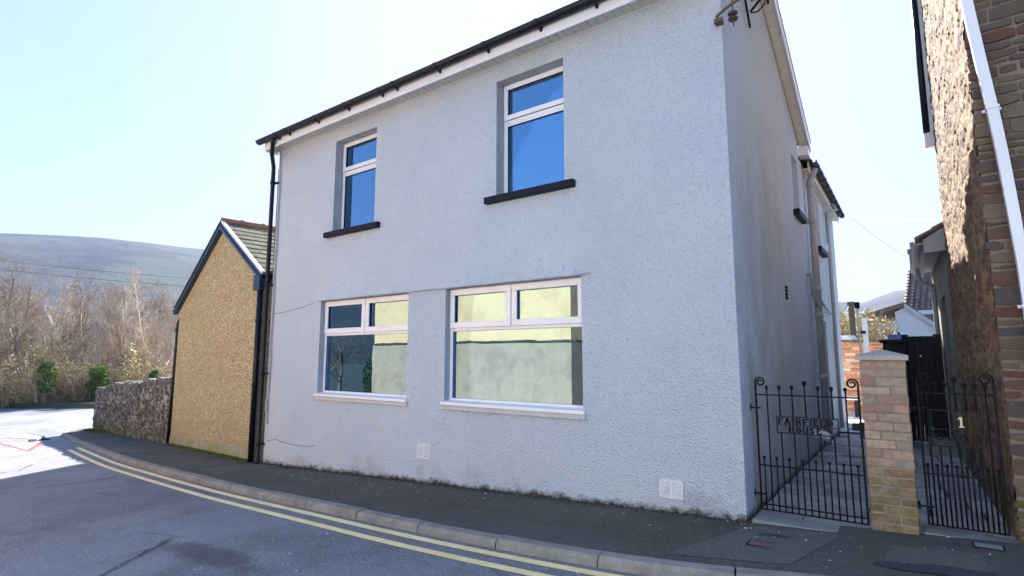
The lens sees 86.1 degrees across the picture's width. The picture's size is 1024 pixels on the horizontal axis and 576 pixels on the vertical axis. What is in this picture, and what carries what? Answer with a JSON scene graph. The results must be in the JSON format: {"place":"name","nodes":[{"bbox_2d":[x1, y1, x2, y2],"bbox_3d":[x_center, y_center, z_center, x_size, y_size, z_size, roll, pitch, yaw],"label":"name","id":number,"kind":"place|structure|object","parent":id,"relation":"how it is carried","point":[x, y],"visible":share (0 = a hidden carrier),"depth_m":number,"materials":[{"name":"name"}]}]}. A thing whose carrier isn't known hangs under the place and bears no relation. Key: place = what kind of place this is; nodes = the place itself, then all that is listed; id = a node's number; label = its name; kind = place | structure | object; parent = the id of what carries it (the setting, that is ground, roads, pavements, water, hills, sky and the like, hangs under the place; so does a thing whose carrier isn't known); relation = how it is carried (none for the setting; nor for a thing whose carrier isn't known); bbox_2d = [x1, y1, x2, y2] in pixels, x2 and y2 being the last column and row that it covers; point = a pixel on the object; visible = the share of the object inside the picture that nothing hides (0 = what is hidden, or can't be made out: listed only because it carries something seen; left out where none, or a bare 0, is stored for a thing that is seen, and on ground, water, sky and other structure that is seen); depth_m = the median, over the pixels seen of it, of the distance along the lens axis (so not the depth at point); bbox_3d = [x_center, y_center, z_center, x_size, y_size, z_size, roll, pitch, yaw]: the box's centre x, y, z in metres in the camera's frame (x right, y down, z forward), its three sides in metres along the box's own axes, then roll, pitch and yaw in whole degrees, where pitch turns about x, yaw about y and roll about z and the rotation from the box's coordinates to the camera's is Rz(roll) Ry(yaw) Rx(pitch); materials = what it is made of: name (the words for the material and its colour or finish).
{"place":"outdoors","nodes":[
{"label":"outdoors","id":0,"kind":"place"},
{"bbox_2d":[0,374,169,408],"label":"grass verge","id":1,"kind":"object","parent":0,"point":[83,404],"depth_m":26.65,"materials":[{"name":"soil"}]},
{"bbox_2d":[0,300,11,366],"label":"birch tree","id":2,"kind":"object","parent":1,"relation":"on","point":[1,320],"visible":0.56,"depth_m":31.32,"materials":[{"name":"brown plant"}]},
{"bbox_2d":[0,276,33,357],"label":"bare tree","id":3,"kind":"object","parent":1,"relation":"on","point":[14,305],"visible":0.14,"depth_m":49.83,"materials":[{"name":"brown plant"}]},
{"bbox_2d":[0,301,37,362],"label":"bare tree","id":4,"kind":"object","parent":1,"relation":"on","point":[16,316],"visible":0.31,"depth_m":34.47,"materials":[{"name":"brown plant"}]},
{"bbox_2d":[1,294,41,370],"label":"bare tree","id":5,"kind":"object","parent":1,"relation":"on","point":[26,327],"visible":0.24,"depth_m":34.05,"materials":[{"name":"brown plant"}]},
{"bbox_2d":[0,249,43,343],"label":"bare tree","id":6,"kind":"object","parent":1,"relation":"on","point":[9,300],"visible":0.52,"depth_m":38.53,"materials":[{"name":"brown plant"}]},
{"bbox_2d":[0,251,44,363],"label":"bare tree","id":7,"kind":"object","parent":1,"relation":"on","point":[11,289],"visible":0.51,"depth_m":39.38,"materials":[{"name":"brown plant"}]},
{"bbox_2d":[0,288,49,366],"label":"bare tree","id":8,"kind":"object","parent":1,"relation":"on","point":[31,326],"visible":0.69,"depth_m":31.03,"materials":[{"name":"brown plant"}]},
{"bbox_2d":[0,257,53,369],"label":"bare tree","id":9,"kind":"object","parent":1,"relation":"on","point":[30,288],"visible":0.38,"depth_m":42.18,"materials":[{"name":"brown plant"}]},
{"bbox_2d":[0,351,58,398],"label":"bare shrub","id":10,"kind":"object","parent":1,"relation":"on","point":[19,374],"visible":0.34,"depth_m":27.36,"materials":[{"name":"brown plant"}]},
{"bbox_2d":[9,287,63,357],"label":"bare tree","id":11,"kind":"object","parent":1,"relation":"on","point":[39,304],"visible":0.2,"depth_m":48.22,"materials":[{"name":"brown plant"}]},
{"bbox_2d":[0,341,78,403],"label":"bare shrub","id":12,"kind":"object","parent":1,"relation":"on","point":[31,383],"visible":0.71,"depth_m":26.86,"materials":[{"name":"brown plant"}]},
{"bbox_2d":[0,358,81,404],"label":"bare shrub","id":13,"kind":"object","parent":1,"relation":"on","point":[46,387],"visible":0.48,"depth_m":27.07,"materials":[{"name":"brown plant"}]},
{"bbox_2d":[5,328,76,370],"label":"spreading tree","id":14,"kind":"object","parent":1,"relation":"on","point":[34,332],"visible":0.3,"depth_m":32.12,"materials":[{"name":"brown plant"}]},
{"bbox_2d":[23,293,58,368],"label":"bare tree","id":15,"kind":"object","parent":1,"relation":"on","point":[42,309],"visible":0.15,"depth_m":52.93,"materials":[{"name":"brown plant"}]},
{"bbox_2d":[0,286,82,400],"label":"bare shrub","id":16,"kind":"object","parent":1,"relation":"on","point":[49,346],"visible":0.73,"depth_m":28.91,"materials":[{"name":"brown plant"}]},
{"bbox_2d":[2,315,86,370],"bbox_3d":[-28.366,4.184,32.999,4.306,5.683,4.670,-5,-9,34],"label":"spreading tree","id":17,"kind":"object","parent":1,"relation":"on","point":[55,336],"visible":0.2,"depth_m":34.20,"materials":[{"name":"brown plant"}]},
{"bbox_2d":[8,371,81,402],"bbox_3d":[-22.900,5.034,27.769,3.506,2.208,3.920,3,-8,-21],"label":"bare shrub","id":18,"kind":"object","parent":1,"relation":"on","point":[45,387],"visible":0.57,"depth_m":26.96,"materials":[{"name":"brown plant"}]},
{"bbox_2d":[32,361,58,402],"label":"ivy column","id":19,"kind":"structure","parent":1,"relation":"on","point":[47,370],"depth_m":26.98,"materials":[{"name":"green plant"}]},
{"bbox_2d":[0,308,96,401],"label":"spreading tree","id":20,"kind":"object","parent":1,"relation":"on","point":[15,350],"visible":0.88,"depth_m":28.24,"materials":[{"name":"brown plant"}]},
{"bbox_2d":[25,277,80,360],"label":"birch tree","id":21,"kind":"object","parent":1,"relation":"on","point":[59,307],"visible":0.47,"depth_m":44.97,"materials":[{"name":"beige plant"}]},
{"bbox_2d":[22,295,94,377],"bbox_3d":[-24.615,3.390,30.129,3.582,6.258,3.526,-2,-8,18],"label":"bare tree","id":22,"kind":"object","parent":1,"relation":"on","point":[65,322],"visible":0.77,"depth_m":30.57,"materials":[{"name":"brown plant"}]},
{"bbox_2d":[31,280,103,347],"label":"bare tree","id":23,"kind":"object","parent":1,"relation":"on","point":[77,307],"visible":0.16,"depth_m":53.53,"materials":[{"name":"brown plant"}]},
{"bbox_2d":[12,359,125,400],"bbox_3d":[-22.864,4.864,28.326,4.366,2.749,4.882,-3,-8,24],"label":"bare shrub","id":24,"kind":"object","parent":1,"relation":"on","point":[62,375],"visible":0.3,"depth_m":28.08,"materials":[{"name":"brown plant"}]},
{"bbox_2d":[50,295,95,375],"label":"birch tree","id":25,"kind":"object","parent":1,"relation":"on","point":[68,317],"visible":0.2,"depth_m":48.81,"materials":[{"name":"brown plant"}]},
{"bbox_2d":[42,320,107,375],"bbox_3d":[-25.860,4.335,32.800,3.659,5.246,2.938,-1,-7,9],"label":"spreading tree","id":26,"kind":"object","parent":1,"relation":"on","point":[73,336],"visible":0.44,"depth_m":32.81,"materials":[{"name":"brown plant"}]},
{"bbox_2d":[11,366,139,399],"bbox_3d":[-22.545,5.053,28.874,3.037,2.495,6.108,-1,-7,9],"label":"bare shrub","id":27,"kind":"object","parent":1,"relation":"on","point":[57,385],"visible":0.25,"depth_m":28.01,"materials":[{"name":"brown plant"}]},
{"bbox_2d":[54,302,98,361],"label":"birch tree","id":28,"kind":"object","parent":1,"relation":"on","point":[83,325],"visible":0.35,"depth_m":35.69,"materials":[{"name":"beige plant"}]},
{"bbox_2d":[51,322,103,371],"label":"spreading tree","id":29,"kind":"object","parent":1,"relation":"on","point":[85,345],"visible":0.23,"depth_m":35.00,"materials":[{"name":"brown plant"}]},
{"bbox_2d":[51,264,130,374],"bbox_3d":[-26.565,2.706,34.463,4.476,8.886,3.653,3,-8,-20],"label":"bare tree","id":30,"kind":"object","parent":1,"relation":"on","point":[80,304],"visible":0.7,"depth_m":34.48,"materials":[{"name":"brown plant"}]},
{"bbox_2d":[71,298,115,376],"bbox_3d":[-22.952,3.510,30.192,2.199,6.027,2.137,4,-8,-26],"label":"birch tree","id":31,"kind":"object","parent":1,"relation":"on","point":[91,358],"visible":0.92,"depth_m":30.30,"materials":[{"name":"brown plant"}]},
{"bbox_2d":[83,366,110,400],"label":"ivy column","id":32,"kind":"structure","parent":1,"relation":"on","point":[99,372],"depth_m":28.20,"materials":[{"name":"green plant"}]},
{"bbox_2d":[52,277,154,361],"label":"bare tree","id":33,"kind":"object","parent":1,"relation":"on","point":[113,307],"visible":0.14,"depth_m":45.30,"materials":[{"name":"brown plant"}]},
{"bbox_2d":[73,282,134,365],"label":"birch tree","id":34,"kind":"object","parent":1,"relation":"on","point":[106,304],"visible":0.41,"depth_m":42.48,"materials":[{"name":"beige plant"}]},
{"bbox_2d":[89,311,134,375],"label":"bare tree","id":35,"kind":"object","parent":1,"relation":"on","point":[111,346],"visible":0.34,"depth_m":32.27,"materials":[{"name":"brown plant"}]},
{"bbox_2d":[61,313,165,381],"bbox_3d":[-22.988,4.090,32.015,5.081,5.546,5.681,4,-8,-26],"label":"bare shrub","id":36,"kind":"object","parent":1,"relation":"on","point":[128,350],"visible":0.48,"depth_m":31.48,"materials":[{"name":"beige plant"}]},
{"bbox_2d":[86,296,140,366],"bbox_3d":[-26.360,3.791,36.246,3.324,7.039,2.713,0,-7,3],"label":"bare tree","id":37,"kind":"object","parent":1,"relation":"on","point":[109,332],"visible":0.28,"depth_m":36.55,"materials":[{"name":"brown plant"}]},
{"bbox_2d":[100,305,143,380],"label":"bare tree","id":38,"kind":"object","parent":1,"relation":"on","point":[119,347],"visible":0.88,"depth_m":31.17,"materials":[{"name":"brown plant"}]},
{"bbox_2d":[77,332,166,378],"bbox_3d":[-23.460,4.670,33.028,4.145,4.524,4.634,-4,-8,30],"label":"bare shrub","id":39,"kind":"object","parent":1,"relation":"on","point":[109,351],"visible":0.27,"depth_m":32.48,"materials":[{"name":"brown plant"}]},
{"bbox_2d":[98,284,146,370],"bbox_3d":[-22.712,3.148,32.009,2.097,7.292,2.522,-7,-10,43],"label":"birch tree","id":40,"kind":"object","parent":1,"relation":"on","point":[124,318],"visible":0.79,"depth_m":32.11,"materials":[{"name":"beige plant"}]},
{"bbox_2d":[89,276,162,374],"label":"bare tree","id":41,"kind":"object","parent":1,"relation":"on","point":[128,340],"visible":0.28,"depth_m":43.41,"materials":[{"name":"brown plant"}]},
{"bbox_2d":[99,284,157,358],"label":"bare tree","id":42,"kind":"object","parent":1,"relation":"on","point":[141,313],"visible":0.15,"depth_m":49.63,"materials":[{"name":"brown plant"}]},
{"bbox_2d":[108,279,165,363],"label":"bare tree","id":43,"kind":"object","parent":1,"relation":"on","point":[137,314],"visible":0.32,"depth_m":44.35,"materials":[{"name":"brown plant"}]},
{"bbox_2d":[104,303,169,367],"bbox_3d":[-23.609,3.824,34.336,4.082,6.617,3.504,0,-7,1],"label":"bare shrub","id":44,"kind":"object","parent":1,"relation":"on","point":[138,338],"visible":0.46,"depth_m":34.51,"materials":[{"name":"beige plant"}]},
{"bbox_2d":[113,265,171,365],"bbox_3d":[-24.575,2.947,36.464,3.918,8.957,3.802,0,-7,4],"label":"birch tree","id":45,"kind":"object","parent":1,"relation":"on","point":[135,287],"visible":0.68,"depth_m":36.39,"materials":[{"name":"beige plant"}]},
{"bbox_2d":[131,315,155,368],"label":"bare tree","id":46,"kind":"object","parent":1,"relation":"on","point":[140,342],"visible":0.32,"depth_m":37.42,"materials":[{"name":"brown plant"}]},
{"bbox_2d":[125,281,173,368],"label":"bare tree","id":47,"kind":"object","parent":1,"relation":"on","point":[157,307],"visible":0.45,"depth_m":44.65,"materials":[{"name":"brown plant"}]},
{"bbox_2d":[148,369,159,377],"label":"ivy column","id":48,"kind":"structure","parent":1,"relation":"on","point":[155,374],"depth_m":29.78,"materials":[{"name":"green plant"}]},
{"bbox_2d":[141,290,176,359],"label":"bare tree","id":49,"kind":"object","parent":1,"relation":"on","point":[164,309],"visible":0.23,"depth_m":49.30,"materials":[{"name":"brown plant"}]},
{"bbox_2d":[147,320,174,368],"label":"birch tree","id":50,"kind":"object","parent":1,"relation":"on","point":[163,330],"visible":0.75,"depth_m":33.55,"materials":[{"name":"brown plant"}]},
{"bbox_2d":[150,300,175,368],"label":"bare tree","id":51,"kind":"object","parent":1,"relation":"on","point":[173,325],"visible":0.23,"depth_m":37.55,"materials":[{"name":"brown plant"}]},
{"bbox_2d":[152,288,177,350],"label":"birch tree","id":52,"kind":"object","parent":1,"relation":"on","point":[167,302],"visible":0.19,"depth_m":51.97,"materials":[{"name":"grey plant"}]},
{"bbox_2d":[159,321,174,373],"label":"birch tree","id":53,"kind":"object","parent":1,"relation":"on","point":[166,333],"visible":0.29,"depth_m":36.44,"materials":[{"name":"brown plant"}]},
{"bbox_2d":[153,290,182,365],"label":"birch tree","id":54,"kind":"object","parent":1,"relation":"on","point":[171,349],"visible":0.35,"depth_m":34.82,"materials":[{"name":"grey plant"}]},
{"bbox_2d":[0,233,904,365],"bbox_3d":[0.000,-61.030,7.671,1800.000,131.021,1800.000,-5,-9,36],"label":"hills","id":55,"kind":"structure","parent":0,"point":[122,257],"depth_m":387.91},
{"bbox_2d":[0,0,942,302],"label":"sky","id":56,"kind":"structure","parent":0,"point":[129,120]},
{"bbox_2d":[0,409,1014,575],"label":"road","id":57,"kind":"structure","parent":0,"point":[109,521],"depth_m":5.24,"materials":[{"name":"asphalt"}]},
{"bbox_2d":[6,432,32,438],"bbox_3d":[-15.401,4.608,17.120,3.000,0.077,0.650,-5,-9,36],"label":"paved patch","id":58,"kind":"object","parent":57,"relation":"on","point":[15,435],"visible":1,"depth_m":17.11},
{"bbox_2d":[4,443,35,448],"bbox_3d":[-12.770,4.112,14.375,3.245,0.152,0.487,-6,-9,39],"label":"road marking","id":59,"kind":"object","parent":57,"relation":"on","point":[21,445],"visible":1,"depth_m":14.32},
{"bbox_2d":[0,442,42,450],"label":"road marking","id":60,"kind":"object","parent":57,"relation":"on","point":[32,447],"visible":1,"depth_m":14.07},
{"bbox_2d":[68,450,553,575],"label":"yellow line","id":61,"kind":"object","parent":57,"relation":"on","point":[455,557],"visible":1,"depth_m":5.03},
{"bbox_2d":[77,447,623,575],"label":"yellow line","id":62,"kind":"object","parent":57,"relation":"on","point":[533,561],"visible":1,"depth_m":4.97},
{"bbox_2d":[62,429,829,575],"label":"kerb","id":63,"kind":"structure","parent":57,"relation":"on","point":[633,564],"depth_m":4.55,"materials":[{"name":"concrete"}]},
{"bbox_2d":[15,474,991,574],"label":"grit","id":64,"kind":"object","parent":57,"relation":"on","point":[455,544],"visible":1,"depth_m":4.89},
{"bbox_2d":[67,430,1023,575],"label":"pavement","id":65,"kind":"structure","parent":0,"point":[631,531],"depth_m":4.91,"materials":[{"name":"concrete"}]},
{"bbox_2d":[79,428,128,436],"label":"moss","id":66,"kind":"object","parent":65,"relation":"on","point":[91,430],"visible":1,"depth_m":16.64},
{"bbox_2d":[92,376,171,443],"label":"boundary wall","id":67,"kind":"structure","parent":65,"relation":"on","point":[138,409],"depth_m":14.63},
{"bbox_2d":[165,443,246,461],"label":"moss","id":68,"kind":"object","parent":65,"relation":"on","point":[239,459],"visible":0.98,"depth_m":10.44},
{"bbox_2d":[196,463,278,473],"bbox_3d":[-4.303,2.832,8.607,1.125,0.054,0.806,5,-9,-33],"label":"pavement patch","id":69,"kind":"object","parent":65,"relation":"on","point":[232,468],"visible":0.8,"depth_m":8.59,"materials":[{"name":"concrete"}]},
{"bbox_2d":[264,463,742,523],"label":"leaf litter","id":70,"kind":"object","parent":65,"relation":"on","point":[615,505],"visible":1,"depth_m":6.16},
{"bbox_2d":[667,525,841,563],"bbox_3d":[1.839,1.893,4.031,1.337,0.047,0.667,5,-9,-35],"label":"pavement patch","id":71,"kind":"object","parent":65,"relation":"on","point":[795,546],"visible":1,"depth_m":4.01,"materials":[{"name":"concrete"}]},
{"bbox_2d":[746,539,775,548],"bbox_3d":[1.846,1.895,4.045,0.194,0.014,0.134,-5,-9,36],"label":"access cover","id":72,"kind":"object","parent":71,"relation":"on","point":[757,543],"visible":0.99,"depth_m":4.05,"materials":[{"name":"metal"}]},
{"bbox_2d":[752,513,840,531],"bbox_3d":[2.433,2.002,4.473,0.830,0.142,0.240,-5,-9,36],"label":"gate threshold","id":73,"kind":"object","parent":65,"relation":"on","point":[763,518],"visible":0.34,"depth_m":4.53,"materials":[{"name":"concrete"}]},
{"bbox_2d":[855,349,920,534],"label":"gate pier","id":74,"kind":"structure","parent":65,"relation":"on","point":[891,473],"depth_m":4.30,"materials":[{"name":"brick"}]},
{"bbox_2d":[750,377,869,525],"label":"iron gate","id":75,"kind":"structure","parent":74,"relation":"attached to","point":[859,426],"depth_m":4.69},
{"bbox_2d":[909,373,1010,535],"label":"iron gate","id":76,"kind":"structure","parent":74,"relation":"attached to","point":[985,395],"depth_m":4.16,"materials":[{"name":"black metal"}]},
{"bbox_2d":[881,545,989,571],"bbox_3d":[2.776,1.789,3.598,0.560,0.026,0.600,-5,-9,36],"label":"pavement patch","id":77,"kind":"object","parent":65,"relation":"on","point":[970,561],"visible":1,"depth_m":3.65,"materials":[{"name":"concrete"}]},
{"bbox_2d":[875,560,999,575],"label":"dark pavement stain","id":78,"kind":"object","parent":65,"relation":"on","point":[942,569],"visible":1,"depth_m":3.44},
{"bbox_2d":[924,525,1018,543],"bbox_3d":[3.466,1.929,4.045,0.670,0.180,0.240,-5,-9,36],"label":"gate threshold","id":79,"kind":"object","parent":65,"relation":"on","point":[938,531],"visible":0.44,"depth_m":4.10,"materials":[{"name":"concrete"}]},
{"bbox_2d":[972,541,1005,550],"bbox_3d":[3.321,1.804,3.818,0.174,0.014,0.124,-5,-9,36],"label":"access cover","id":80,"kind":"object","parent":65,"relation":"in","point":[980,545],"visible":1,"depth_m":3.80,"materials":[{"name":"metal"}]},
{"bbox_2d":[841,335,857,339],"bbox_3d":[8.384,1.242,13.693,0.460,0.110,0.120,-5,-9,36],"label":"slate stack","id":81,"kind":"object","parent":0,"point":[848,337],"visible":0.91,"depth_m":13.64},
{"bbox_2d":[847,397,858,416],"bbox_3d":[7.733,2.765,12.776,0.600,0.440,0.350,-5,-9,36],"label":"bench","id":82,"kind":"object","parent":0,"point":[856,407],"visible":0.36,"depth_m":12.51,"materials":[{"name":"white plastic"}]},
{"bbox_2d":[840,413,924,432],"bbox_3d":[8.600,2.947,12.582,3.700,0.040,7.100,-5,-9,36],"label":"yard surface","id":83,"kind":"object","parent":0,"point":[852,418],"depth_m":11.63,"materials":[{"name":"concrete"}]},
{"bbox_2d":[841,339,928,412],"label":"brick wall","id":84,"kind":"structure","parent":83,"relation":"on","point":[850,351],"depth_m":13.52,"materials":[{"name":"brick"}]},
{"bbox_2d":[758,433,1019,539],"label":"alley paving","id":85,"kind":"structure","parent":0,"point":[842,449],"depth_m":5.56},
{"bbox_2d":[854,302,869,353],"bbox_3d":[4.510,1.208,6.961,0.189,2.060,0.085,5,-9,-35],"label":"metal post","id":86,"kind":"object","parent":85,"relation":"on","point":[864,331],"visible":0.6,"depth_m":7.04,"materials":[{"name":"white metal"}]},
{"bbox_2d":[879,339,913,444],"bbox_3d":[6.123,1.638,8.704,0.360,1.620,0.380,-5,-9,36],"label":"black bin","id":87,"kind":"object","parent":85,"relation":"on","point":[897,346],"visible":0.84,"depth_m":8.61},
{"bbox_2d":[928,436,958,458],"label":"step","id":88,"kind":"structure","parent":85,"relation":"on","point":[945,441],"depth_m":7.39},
{"bbox_2d":[887,335,901,339],"bbox_3d":[6.131,0.790,8.779,0.190,0.078,0.240,-5,-9,36],"label":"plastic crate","id":89,"kind":"object","parent":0,"point":[894,337],"visible":0.99,"depth_m":8.69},
{"bbox_3d":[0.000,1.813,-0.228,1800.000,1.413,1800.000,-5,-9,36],"label":"ground","id":90,"kind":"structure","parent":0,"visible":0},
{"bbox_2d":[0,338,172,407],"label":"undergrowth","id":91,"kind":"object","parent":90,"relation":"on","point":[52,396],"visible":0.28,"depth_m":28.61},
{"bbox_2d":[166,169,278,461],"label":"outbuilding","id":92,"kind":"structure","parent":90,"relation":"on","point":[214,391],"depth_m":10.83,"materials":[{"name":"stone"}]},
{"bbox_2d":[253,0,846,521],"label":"house","id":93,"kind":"structure","parent":90,"relation":"on","point":[579,250],"depth_m":6.50,"materials":[{"name":"paint"}]},
{"bbox_2d":[323,133,379,237],"bbox_3d":[-2.191,-1.601,8.634,1.580,1.710,0.865,-5,-9,36],"label":"window","id":94,"kind":"structure","parent":93,"relation":"in","point":[359,156],"depth_m":8.52,"materials":[{"name":"glass"}]},
{"bbox_2d":[313,294,408,406],"bbox_3d":[-2.151,0.887,7.917,2.030,1.505,0.205,-5,-9,36],"label":"window","id":95,"kind":"structure","parent":93,"relation":"in","point":[366,339],"depth_m":7.93,"materials":[{"name":"white plastic"}]},
{"bbox_2d":[440,277,585,419],"bbox_3d":[0.148,0.679,6.603,2.560,1.660,0.775,-5,-9,36],"label":"window","id":96,"kind":"structure","parent":93,"relation":"in","point":[516,349],"depth_m":6.69,"materials":[{"name":"white plastic"}]},
{"bbox_2d":[484,66,575,204],"bbox_3d":[0.407,-1.838,6.747,1.560,1.710,0.865,-5,-9,36],"label":"window","id":97,"kind":"structure","parent":93,"relation":"in","point":[533,106],"depth_m":6.61,"materials":[{"name":"glass"}]},
{"bbox_2d":[793,208,807,223],"bbox_3d":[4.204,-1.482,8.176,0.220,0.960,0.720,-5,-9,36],"label":"window sill","id":98,"kind":"structure","parent":93,"relation":"in","point":[798,213],"depth_m":7.96,"materials":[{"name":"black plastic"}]},
{"bbox_2d":[818,246,827,257],"bbox_3d":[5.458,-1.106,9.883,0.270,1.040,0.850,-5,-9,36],"label":"window sill","id":99,"kind":"structure","parent":93,"relation":"in","point":[822,252],"depth_m":9.67,"materials":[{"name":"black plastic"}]},
{"bbox_2d":[840,314,849,340],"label":"brown bush","id":100,"kind":"object","parent":90,"relation":"on","point":[843,327],"visible":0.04,"depth_m":18.61,"materials":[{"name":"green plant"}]},
{"bbox_2d":[847,302,856,340],"bbox_3d":[10.051,2.208,16.038,0.200,3.620,0.190,-5,-9,36],"label":"telegraph pole","id":101,"kind":"object","parent":90,"relation":"on","point":[851,316],"visible":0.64,"depth_m":16.15,"materials":[{"name":"wood"}]},
{"bbox_2d":[839,307,885,340],"bbox_3d":[11.897,2.287,19.088,2.270,3.639,2.215,-1,-7,10],"label":"brown bush","id":102,"kind":"object","parent":90,"relation":"on","point":[873,332],"visible":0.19,"depth_m":18.70,"materials":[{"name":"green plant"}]},
{"bbox_2d":[840,313,900,340],"bbox_3d":[13.075,2.538,19.994,2.407,3.368,2.185,-5,-9,36],"label":"brown bush","id":103,"kind":"object","parent":90,"relation":"on","point":[889,330],"visible":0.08,"depth_m":19.59,"materials":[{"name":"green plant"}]},
{"bbox_2d":[856,302,934,335],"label":"gabled house","id":104,"kind":"structure","parent":90,"relation":"on","point":[913,322],"depth_m":24.31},
{"bbox_2d":[904,242,933,320],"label":"tiled house","id":105,"kind":"structure","parent":90,"relation":"on","point":[918,296],"depth_m":29.86,"materials":[{"name":"tile"}]},
{"bbox_2d":[910,0,1023,543],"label":"stone house","id":106,"kind":"structure","parent":90,"relation":"on","point":[968,251],"depth_m":4.46,"materials":[{"name":"stone"}]},
{"bbox_2d":[898,330,950,441],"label":"timber gate","id":107,"kind":"structure","parent":106,"relation":"attached to","point":[929,361],"depth_m":8.69,"materials":[{"name":"black wood"}]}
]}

